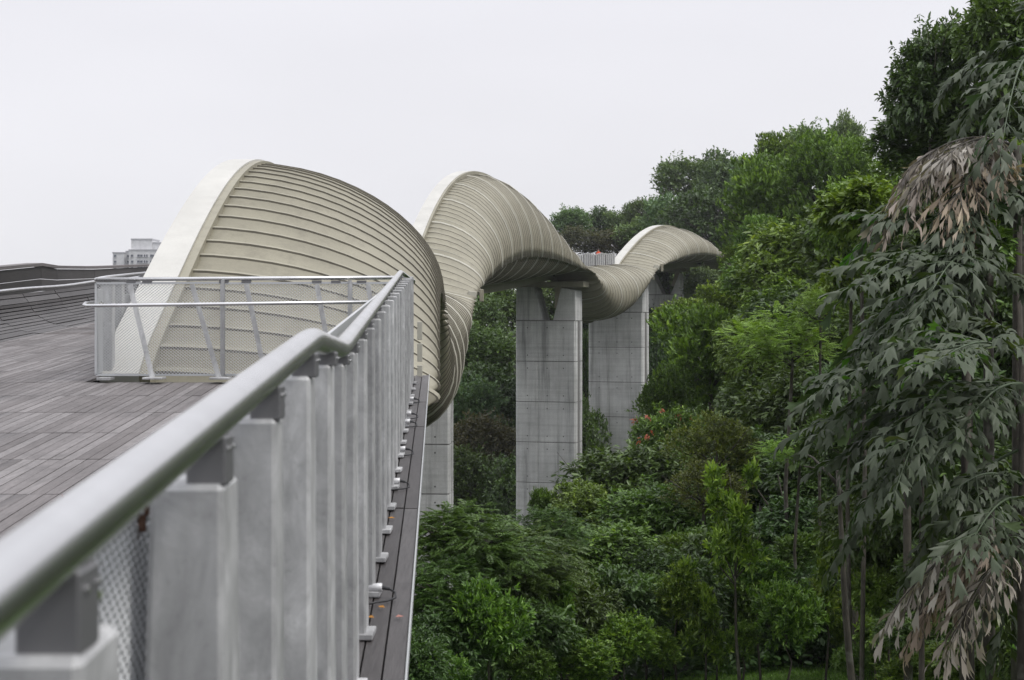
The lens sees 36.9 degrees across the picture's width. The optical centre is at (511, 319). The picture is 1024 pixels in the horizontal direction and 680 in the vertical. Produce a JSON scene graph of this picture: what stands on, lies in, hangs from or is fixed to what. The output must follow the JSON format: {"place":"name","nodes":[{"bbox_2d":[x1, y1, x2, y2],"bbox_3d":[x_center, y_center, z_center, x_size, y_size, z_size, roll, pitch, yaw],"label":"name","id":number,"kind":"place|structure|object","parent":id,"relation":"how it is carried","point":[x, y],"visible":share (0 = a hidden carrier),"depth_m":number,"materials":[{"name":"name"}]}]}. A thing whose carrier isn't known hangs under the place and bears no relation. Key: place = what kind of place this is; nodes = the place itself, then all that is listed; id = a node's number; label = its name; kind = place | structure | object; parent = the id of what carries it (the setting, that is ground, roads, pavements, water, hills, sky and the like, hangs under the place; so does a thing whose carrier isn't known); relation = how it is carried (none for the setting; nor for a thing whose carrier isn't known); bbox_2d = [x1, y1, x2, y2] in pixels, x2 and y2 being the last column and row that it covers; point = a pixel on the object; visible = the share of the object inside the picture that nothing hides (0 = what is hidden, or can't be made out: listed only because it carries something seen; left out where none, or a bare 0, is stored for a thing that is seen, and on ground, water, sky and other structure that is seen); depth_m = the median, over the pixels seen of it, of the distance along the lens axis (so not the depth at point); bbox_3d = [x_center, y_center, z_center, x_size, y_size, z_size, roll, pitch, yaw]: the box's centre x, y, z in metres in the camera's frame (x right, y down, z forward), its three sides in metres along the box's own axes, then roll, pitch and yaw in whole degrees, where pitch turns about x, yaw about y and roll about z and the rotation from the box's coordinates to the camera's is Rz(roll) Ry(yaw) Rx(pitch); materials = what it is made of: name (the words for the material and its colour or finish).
{"place":"outdoors","nodes":[
{"label":"outdoors","id":0,"kind":"place"},
{"bbox_2d":[0,0,1015,326],"label":"sky","id":1,"kind":"structure","parent":0,"point":[113,113],"materials":[{"name":"white"}]},
{"bbox_2d":[457,270,844,678],"bbox_3d":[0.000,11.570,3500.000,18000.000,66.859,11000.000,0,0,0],"label":"ground","id":2,"kind":"structure","parent":0,"point":[635,674],"depth_m":130.87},
{"bbox_2d":[112,238,160,267],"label":"apartment block","id":3,"kind":"structure","parent":2,"relation":"on","point":[142,251],"depth_m":760.00,"materials":[{"name":"grey concrete"}]},
{"bbox_2d":[100,159,725,615],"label":"bridge","id":4,"kind":"structure","parent":2,"relation":"on","point":[462,243],"depth_m":79.61,"materials":[{"name":"beige paint"}]},
{"bbox_2d":[0,263,149,295],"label":"parapet","id":5,"kind":"structure","parent":4,"relation":"on","point":[41,273],"depth_m":36.45,"materials":[{"name":"grey metal"}]},
{"bbox_2d":[0,323,226,537],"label":"deck","id":6,"kind":"structure","parent":4,"relation":"on","point":[68,421],"depth_m":13.03,"materials":[{"name":"grey wood"}]},
{"bbox_2d":[0,276,137,342],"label":"timber wall","id":7,"kind":"structure","parent":6,"relation":"on","point":[27,315],"depth_m":27.25,"materials":[{"name":"grey"}]},
{"bbox_2d":[0,270,416,679],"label":"railing","id":8,"kind":"object","parent":6,"relation":"on","point":[236,527],"visible":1,"depth_m":2.26,"materials":[{"name":"metal"}]},
{"bbox_2d":[82,272,392,380],"bbox_3d":[-4.735,-0.085,19.771,3.069,1.434,10.241,0,0,-28],"label":"end fence","id":9,"kind":"object","parent":6,"relation":"on","point":[112,302],"visible":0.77,"depth_m":16.20,"materials":[{"name":"metal"}]},
{"bbox_2d":[359,374,429,679],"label":"ledge","id":10,"kind":"object","parent":6,"relation":"attached to","point":[384,653],"visible":0.49,"depth_m":6.84,"materials":[{"name":"grey"}]},
{"bbox_2d":[408,624,458,679],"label":"bush","id":11,"kind":"object","parent":2,"relation":"on","point":[428,660],"visible":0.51,"depth_m":29.43,"materials":[{"name":"green plant"}]},
{"bbox_2d":[453,443,502,548],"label":"tree","id":12,"kind":"object","parent":2,"relation":"on","point":[467,468],"visible":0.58,"depth_m":141.01,"materials":[{"name":"green plant"}]},
{"bbox_2d":[453,367,510,510],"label":"tree","id":13,"kind":"object","parent":2,"relation":"on","point":[473,394],"visible":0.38,"depth_m":156.31,"materials":[{"name":"green plant"}]},
{"bbox_2d":[453,406,516,541],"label":"tree","id":14,"kind":"object","parent":2,"relation":"on","point":[497,438],"visible":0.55,"depth_m":148.01,"materials":[{"name":"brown plant"}]},
{"bbox_2d":[455,358,516,429],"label":"tree","id":15,"kind":"object","parent":2,"relation":"on","point":[506,382],"visible":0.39,"depth_m":161.53,"materials":[{"name":"green plant"}]},
{"bbox_2d":[416,498,558,679],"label":"tree","id":16,"kind":"object","parent":2,"relation":"on","point":[454,530],"visible":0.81,"depth_m":35.33,"materials":[{"name":"green plant"}]},
{"bbox_2d":[467,292,510,363],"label":"tree","id":17,"kind":"object","parent":2,"relation":"on","point":[481,310],"visible":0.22,"depth_m":178.47,"materials":[{"name":"green plant"}]},
{"bbox_2d":[464,319,515,437],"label":"tree","id":18,"kind":"object","parent":2,"relation":"on","point":[489,347],"visible":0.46,"depth_m":168.62,"materials":[{"name":"green plant"}]},
{"bbox_2d":[449,573,538,679],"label":"sapling","id":19,"kind":"object","parent":2,"relation":"on","point":[488,611],"visible":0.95,"depth_m":32.56,"materials":[{"name":"green plant"}]},
{"bbox_2d":[472,450,516,518],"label":"tree","id":20,"kind":"object","parent":2,"relation":"on","point":[502,486],"visible":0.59,"depth_m":138.35,"materials":[{"name":"green plant"}]},
{"bbox_2d":[476,520,595,678],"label":"tree","id":21,"kind":"object","parent":2,"relation":"on","point":[527,584],"visible":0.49,"depth_m":36.69,"materials":[{"name":"green plant"}]},
{"bbox_2d":[549,204,592,248],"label":"tree","id":22,"kind":"object","parent":2,"relation":"on","point":[572,217],"visible":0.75,"depth_m":226.32,"materials":[{"name":"green plant"}]},
{"bbox_2d":[544,477,613,530],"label":"tree","id":23,"kind":"object","parent":2,"relation":"on","point":[578,502],"visible":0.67,"depth_m":54.24,"materials":[{"name":"green plant"}]},
{"bbox_2d":[559,224,616,255],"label":"tree","id":24,"kind":"object","parent":2,"relation":"on","point":[582,235],"visible":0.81,"depth_m":212.17,"materials":[{"name":"green plant"}]},
{"bbox_2d":[552,635,628,679],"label":"bush","id":25,"kind":"object","parent":2,"relation":"on","point":[589,659],"visible":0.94,"depth_m":35.62,"materials":[{"name":"green plant"}]},
{"bbox_2d":[582,391,612,464],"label":"tree","id":26,"kind":"object","parent":2,"relation":"on","point":[589,437],"visible":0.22,"depth_m":149.20,"materials":[{"name":"green plant"}]},
{"bbox_2d":[539,519,659,574],"bbox_3d":[2.430,8.210,43.764,3.957,5.098,3.878,0,0,0],"label":"bush","id":27,"kind":"object","parent":2,"relation":"on","point":[605,539],"visible":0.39,"depth_m":43.24,"materials":[{"name":"green plant"}]},
{"bbox_2d":[550,439,692,520],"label":"tree","id":28,"kind":"object","parent":2,"relation":"on","point":[626,469],"visible":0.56,"depth_m":57.11,"materials":[{"name":"green plant"}]},
{"bbox_2d":[583,560,677,679],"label":"bush","id":29,"kind":"object","parent":2,"relation":"on","point":[638,595],"visible":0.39,"depth_m":39.12,"materials":[{"name":"green plant"}]},
{"bbox_2d":[592,537,675,669],"bbox_3d":[3.518,8.354,43.109,2.912,4.379,2.651,0,0,0],"label":"bush","id":30,"kind":"object","parent":2,"relation":"on","point":[636,547],"visible":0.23,"depth_m":42.69,"materials":[{"name":"green plant"}]},
{"bbox_2d":[588,472,726,546],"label":"tree","id":31,"kind":"object","parent":2,"relation":"on","point":[641,507],"visible":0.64,"depth_m":49.13,"materials":[{"name":"green plant"}]},
{"bbox_2d":[472,616,842,679],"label":"undergrowth","id":32,"kind":"object","parent":2,"relation":"on","point":[637,667],"visible":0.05,"depth_m":41.51,"materials":[{"name":"green plant"}]},
{"bbox_2d":[632,359,690,417],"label":"tree","id":33,"kind":"object","parent":2,"relation":"on","point":[663,379],"visible":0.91,"depth_m":71.46,"materials":[{"name":"green plant"}]},
{"bbox_2d":[631,186,691,293],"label":"tree","id":34,"kind":"object","parent":2,"relation":"on","point":[657,203],"visible":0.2,"depth_m":203.91,"materials":[{"name":"green plant"}]},
{"bbox_2d":[626,401,701,482],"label":"tree","id":35,"kind":"object","parent":2,"relation":"on","point":[650,426],"visible":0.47,"depth_m":65.72,"materials":[{"name":"green plant"}]},
{"bbox_2d":[650,560,702,679],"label":"sapling","id":36,"kind":"object","parent":2,"relation":"on","point":[677,599],"visible":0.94,"depth_m":38.84,"materials":[{"name":"green plant"}]},
{"bbox_2d":[649,149,720,278],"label":"tree","id":37,"kind":"object","parent":2,"relation":"on","point":[674,175],"visible":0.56,"depth_m":213.34,"materials":[{"name":"green plant"}]},
{"bbox_2d":[632,543,740,675],"bbox_3d":[4.356,8.225,41.761,3.434,4.249,3.048,0,0,45],"label":"bush","id":38,"kind":"object","parent":2,"relation":"on","point":[701,571],"visible":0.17,"depth_m":41.51,"materials":[{"name":"green plant"}]},
{"bbox_2d":[646,294,735,522],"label":"tree","id":39,"kind":"object","parent":2,"relation":"on","point":[691,337],"visible":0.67,"depth_m":73.01,"materials":[{"name":"green plant"}]},
{"bbox_2d":[648,179,737,300],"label":"tree","id":40,"kind":"object","parent":2,"relation":"on","point":[703,223],"visible":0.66,"depth_m":189.62,"materials":[{"name":"green plant"}]},
{"bbox_2d":[657,458,757,524],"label":"tree","id":41,"kind":"object","parent":2,"relation":"on","point":[688,477],"visible":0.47,"depth_m":46.91,"materials":[{"name":"green plant"}]},
{"bbox_2d":[658,409,763,525],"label":"tree","id":42,"kind":"object","parent":2,"relation":"on","point":[724,433],"visible":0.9,"depth_m":49.96,"materials":[{"name":"green plant"}]},
{"bbox_2d":[690,145,741,218],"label":"tree","id":43,"kind":"object","parent":2,"relation":"on","point":[716,167],"visible":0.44,"depth_m":202.78,"materials":[{"name":"green plant"}]},
{"bbox_2d":[677,518,786,624],"bbox_3d":[6.294,8.060,43.942,3.598,4.806,3.193,0,0,-37],"label":"bush","id":44,"kind":"object","parent":2,"relation":"on","point":[690,541],"visible":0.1,"depth_m":43.57,"materials":[{"name":"green plant"}]},
{"bbox_2d":[683,424,794,516],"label":"tree","id":45,"kind":"object","parent":2,"relation":"on","point":[752,490],"visible":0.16,"depth_m":50.90,"materials":[{"name":"green plant"}]},
{"bbox_2d":[721,567,766,666],"bbox_3d":[6.298,8.397,41.954,1.552,3.592,1.535,0,0,-27],"label":"shrub","id":46,"kind":"object","parent":2,"relation":"on","point":[743,606],"visible":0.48,"depth_m":41.64,"materials":[{"name":"green plant"}]},
{"bbox_2d":[705,311,789,514],"bbox_3d":[10.035,5.623,63.928,3.752,11.964,4.206,0,0,0],"label":"tree","id":47,"kind":"object","parent":2,"relation":"on","point":[731,363],"visible":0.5,"depth_m":63.14,"materials":[{"name":"green plant"}]},
{"bbox_2d":[707,367,801,514],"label":"tree","id":48,"kind":"object","parent":2,"relation":"on","point":[735,388],"visible":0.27,"depth_m":61.65,"materials":[{"name":"green plant"}]},
{"bbox_2d":[712,149,820,255],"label":"tree","id":49,"kind":"object","parent":2,"relation":"on","point":[756,188],"visible":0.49,"depth_m":103.71,"materials":[{"name":"green plant"}]},
{"bbox_2d":[724,215,815,299],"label":"tree","id":50,"kind":"object","parent":2,"relation":"on","point":[766,251],"visible":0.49,"depth_m":70.64,"materials":[{"name":"green plant"}]},
{"bbox_2d":[733,269,812,319],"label":"tree","id":51,"kind":"object","parent":2,"relation":"on","point":[796,284],"visible":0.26,"depth_m":69.11,"materials":[{"name":"green plant"}]},
{"bbox_2d":[749,130,796,168],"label":"tree","id":52,"kind":"object","parent":2,"relation":"on","point":[774,144],"visible":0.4,"depth_m":117.16,"materials":[{"name":"green plant"}]},
{"bbox_2d":[703,300,845,533],"bbox_3d":[7.929,4.862,45.182,4.654,10.858,5.047,0,0,35],"label":"tree","id":53,"kind":"object","parent":2,"relation":"on","point":[770,330],"visible":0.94,"depth_m":44.67,"materials":[{"name":"green plant"}]},
{"bbox_2d":[724,358,829,440],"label":"tree","id":54,"kind":"object","parent":2,"relation":"on","point":[774,400],"visible":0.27,"depth_m":53.99,"materials":[{"name":"green plant"}]},
{"bbox_2d":[715,279,838,375],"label":"tree","id":55,"kind":"object","parent":2,"relation":"on","point":[784,298],"visible":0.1,"depth_m":65.72,"materials":[{"name":"green plant"}]},
{"bbox_2d":[743,433,820,663],"bbox_3d":[7.745,6.549,41.901,3.162,7.027,3.167,0,0,0],"label":"tree","id":56,"kind":"object","parent":2,"relation":"on","point":[766,449],"visible":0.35,"depth_m":41.96,"materials":[{"name":"green plant"}]},
{"bbox_2d":[745,488,837,568],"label":"tree","id":57,"kind":"object","parent":2,"relation":"on","point":[773,524],"visible":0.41,"depth_m":45.08,"materials":[{"name":"green plant"}]},
{"bbox_2d":[769,530,821,576],"bbox_3d":[8.109,7.995,43.024,1.748,4.246,1.729,0,0,33],"label":"shrub","id":58,"kind":"object","parent":2,"relation":"on","point":[805,545],"visible":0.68,"depth_m":42.76,"materials":[{"name":"green plant"}]},
{"bbox_2d":[758,449,845,513],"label":"tree","id":59,"kind":"object","parent":2,"relation":"on","point":[808,487],"visible":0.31,"depth_m":46.84,"materials":[{"name":"green plant"}]},
{"bbox_2d":[768,556,841,662],"bbox_3d":[8.445,8.231,42.139,2.944,3.562,2.733,0,0,0],"label":"bush","id":60,"kind":"object","parent":2,"relation":"on","point":[820,636],"visible":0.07,"depth_m":41.71,"materials":[{"name":"green plant"}]},
{"bbox_2d":[785,280,845,537],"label":"tree","id":61,"kind":"object","parent":2,"relation":"on","point":[815,293],"visible":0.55,"depth_m":43.96,"materials":[{"name":"green plant"}]},
{"bbox_2d":[772,118,871,229],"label":"tree","id":62,"kind":"object","parent":2,"relation":"on","point":[810,164],"visible":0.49,"depth_m":98.62,"materials":[{"name":"green plant"}]},
{"bbox_2d":[783,197,866,306],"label":"tree","id":63,"kind":"object","parent":2,"relation":"on","point":[819,263],"visible":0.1,"depth_m":61.70,"materials":[{"name":"green plant"}]},
{"bbox_2d":[789,406,881,679],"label":"tree","id":64,"kind":"object","parent":2,"relation":"on","point":[826,455],"visible":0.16,"depth_m":37.96,"materials":[{"name":"green plant"}]},
{"bbox_2d":[817,254,865,641],"bbox_3d":[7.126,4.111,31.925,1.560,11.011,1.631,0,0,13],"label":"tree","id":65,"kind":"object","parent":2,"relation":"on","point":[831,287],"visible":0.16,"depth_m":31.96,"materials":[{"name":"green plant"}]},
{"bbox_2d":[829,136,878,182],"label":"tree","id":66,"kind":"object","parent":2,"relation":"on","point":[848,158],"visible":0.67,"depth_m":87.28,"materials":[{"name":"green plant"}]},
{"bbox_2d":[801,173,908,571],"bbox_3d":[9.129,3.037,40.071,2.987,13.770,2.592,0,0,0],"label":"tree","id":67,"kind":"object","parent":2,"relation":"on","point":[823,239],"visible":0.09,"depth_m":40.17,"materials":[{"name":"green plant"}]},
{"bbox_2d":[854,117,935,179],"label":"tree","id":68,"kind":"object","parent":2,"relation":"on","point":[897,153],"visible":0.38,"depth_m":47.64,"materials":[{"name":"green plant"}]},
{"bbox_2d":[773,326,1018,679],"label":"fishtail palm","id":69,"kind":"object","parent":2,"relation":"on","point":[894,455],"visible":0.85,"depth_m":23.14,"materials":[{"name":"green plant"}]},
{"bbox_2d":[856,240,944,679],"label":"tree","id":70,"kind":"object","parent":2,"relation":"on","point":[895,285],"visible":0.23,"depth_m":29.93,"materials":[{"name":"green plant"}]},
{"bbox_2d":[874,6,974,155],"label":"tree","id":71,"kind":"object","parent":2,"relation":"on","point":[923,72],"visible":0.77,"depth_m":45.50,"materials":[{"name":"green plant"}]},
{"bbox_2d":[870,316,1023,679],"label":"fishtail palm","id":72,"kind":"object","parent":2,"relation":"on","point":[974,480],"visible":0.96,"depth_m":22.23,"materials":[{"name":"green plant"}]},
{"bbox_2d":[909,85,1023,148],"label":"tree","id":73,"kind":"object","parent":2,"relation":"on","point":[938,137],"visible":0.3,"depth_m":45.04,"materials":[{"name":"green plant"}]},
{"bbox_2d":[938,259,1012,444],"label":"tree","id":74,"kind":"object","parent":2,"relation":"on","point":[1003,307],"visible":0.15,"depth_m":32.33,"materials":[{"name":"green plant"}]},
{"bbox_2d":[945,0,1023,131],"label":"tree","id":75,"kind":"object","parent":2,"relation":"on","point":[984,22],"visible":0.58,"depth_m":43.32,"materials":[{"name":"green plant"}]},
{"bbox_2d":[608,661,884,679],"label":"lawn","id":76,"kind":"structure","parent":0,"point":[831,676],"depth_m":40.61,"materials":[{"name":"green plant"}]},
{"bbox_2d":[411,594,498,679],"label":"bush","id":77,"kind":"object","parent":76,"relation":"on","point":[476,654],"visible":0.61,"depth_m":32.38,"materials":[{"name":"green plant"}]},
{"bbox_2d":[412,553,508,638],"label":"tree","id":78,"kind":"object","parent":76,"relation":"on","point":[434,585],"visible":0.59,"depth_m":33.54,"materials":[{"name":"green plant"}]},
{"bbox_2d":[471,591,588,679],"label":"bush","id":79,"kind":"object","parent":76,"relation":"on","point":[554,632],"visible":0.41,"depth_m":35.16,"materials":[{"name":"green plant"}]},
{"bbox_2d":[502,640,557,679],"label":"shrub","id":80,"kind":"object","parent":76,"relation":"on","point":[537,664],"visible":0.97,"depth_m":34.67,"materials":[{"name":"green plant"}]},
{"bbox_2d":[505,503,595,679],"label":"tree","id":81,"kind":"object","parent":76,"relation":"on","point":[569,531],"visible":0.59,"depth_m":39.78,"materials":[{"name":"green plant"}]},
{"bbox_2d":[527,557,629,679],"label":"bush","id":82,"kind":"object","parent":76,"relation":"on","point":[589,599],"visible":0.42,"depth_m":37.40,"materials":[{"name":"green plant"}]},
{"bbox_2d":[590,607,659,679],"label":"sapling","id":83,"kind":"object","parent":76,"relation":"on","point":[628,630],"visible":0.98,"depth_m":36.67,"materials":[{"name":"green plant"}]},
{"bbox_2d":[645,625,684,679],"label":"tree","id":84,"kind":"object","parent":76,"relation":"on","point":[672,651],"visible":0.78,"depth_m":38.29,"materials":[{"name":"green plant"}]},
{"bbox_2d":[677,553,733,679],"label":"sapling","id":85,"kind":"object","parent":76,"relation":"on","point":[700,633],"visible":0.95,"depth_m":38.76,"materials":[{"name":"green plant"}]},
{"bbox_2d":[700,456,770,679],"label":"slender tree","id":86,"kind":"object","parent":76,"relation":"on","point":[732,545],"visible":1,"depth_m":36.77,"materials":[{"name":"green plant"}]},
{"bbox_2d":[724,617,762,679],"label":"sapling","id":87,"kind":"object","parent":76,"relation":"on","point":[744,629],"visible":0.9,"depth_m":38.79,"materials":[{"name":"green plant"}]},
{"bbox_2d":[732,542,795,679],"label":"sapling","id":88,"kind":"object","parent":76,"relation":"on","point":[765,570],"visible":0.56,"depth_m":39.65,"materials":[{"name":"green plant"}]},
{"bbox_2d":[745,570,830,679],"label":"sapling","id":89,"kind":"object","parent":76,"relation":"on","point":[786,601],"visible":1,"depth_m":37.72,"materials":[{"name":"green plant"}]},
{"bbox_2d":[807,529,842,679],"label":"sapling","id":90,"kind":"object","parent":76,"relation":"on","point":[831,595],"visible":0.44,"depth_m":38.76,"materials":[{"name":"green plant"}]},
{"bbox_2d":[803,454,854,679],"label":"slender tree","id":91,"kind":"object","parent":76,"relation":"on","point":[848,647],"visible":0.69,"depth_m":26.97,"materials":[{"name":"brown plant"}]},
{"bbox_2d":[807,170,896,679],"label":"tree","id":92,"kind":"object","parent":76,"relation":"on","point":[862,193],"visible":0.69,"depth_m":30.76,"materials":[{"name":"green plant"}]},
{"bbox_2d":[808,463,918,657],"bbox_3d":[8.252,6.381,34.029,3.575,6.743,3.172,0,0,-43],"label":"tree","id":93,"kind":"object","parent":76,"relation":"on","point":[892,549],"visible":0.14,"depth_m":33.52,"materials":[{"name":"green plant"}]},
{"bbox_2d":[851,558,900,679],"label":"sapling","id":94,"kind":"object","parent":76,"relation":"on","point":[880,588],"visible":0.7,"depth_m":32.68,"materials":[{"name":"green plant"}]},
{"bbox_2d":[826,296,941,375],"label":"tree","id":95,"kind":"object","parent":76,"relation":"on","point":[844,329],"visible":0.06,"depth_m":38.28,"materials":[{"name":"green plant"}]},
{"bbox_2d":[867,591,959,666],"bbox_3d":[7.939,7.146,29.866,1.866,3.799,2.103,0,0,-25],"label":"shrub","id":96,"kind":"object","parent":76,"relation":"on","point":[905,629],"visible":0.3,"depth_m":29.57,"materials":[{"name":"green plant"}]},
{"bbox_2d":[805,205,1023,679],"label":"fishtail palm","id":97,"kind":"object","parent":76,"relation":"on","point":[923,294],"visible":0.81,"depth_m":24.08,"materials":[{"name":"green plant"}]},
{"bbox_2d":[827,318,1011,482],"bbox_3d":[8.737,4.781,32.796,4.186,9.663,4.627,0,0,0],"label":"tree","id":98,"kind":"object","parent":76,"relation":"on","point":[951,376],"visible":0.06,"depth_m":31.77,"materials":[{"name":"green plant"}]},
{"bbox_2d":[836,135,1023,679],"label":"fishtail palm","id":99,"kind":"object","parent":76,"relation":"on","point":[939,170],"visible":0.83,"depth_m":24.95,"materials":[{"name":"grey plant"}]},
{"bbox_2d":[875,435,1011,551],"bbox_3d":[9.665,5.707,31.287,3.795,6.844,4.427,0,0,-28],"label":"tree","id":100,"kind":"object","parent":76,"relation":"on","point":[1000,449],"visible":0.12,"depth_m":30.91,"materials":[{"name":"green plant"}]},
{"bbox_2d":[910,638,1001,679],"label":"shrub","id":101,"kind":"object","parent":76,"relation":"on","point":[932,666],"visible":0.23,"depth_m":27.69,"materials":[{"name":"green plant"}]},
{"bbox_2d":[915,209,1023,679],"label":"tree","id":102,"kind":"object","parent":76,"relation":"on","point":[1003,246],"visible":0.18,"depth_m":24.95,"materials":[{"name":"green plant"}]},
{"bbox_2d":[932,1,1023,215],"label":"fishtail palm","id":103,"kind":"object","parent":76,"relation":"on","point":[999,77],"visible":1,"depth_m":26.07,"materials":[{"name":"green plant"}]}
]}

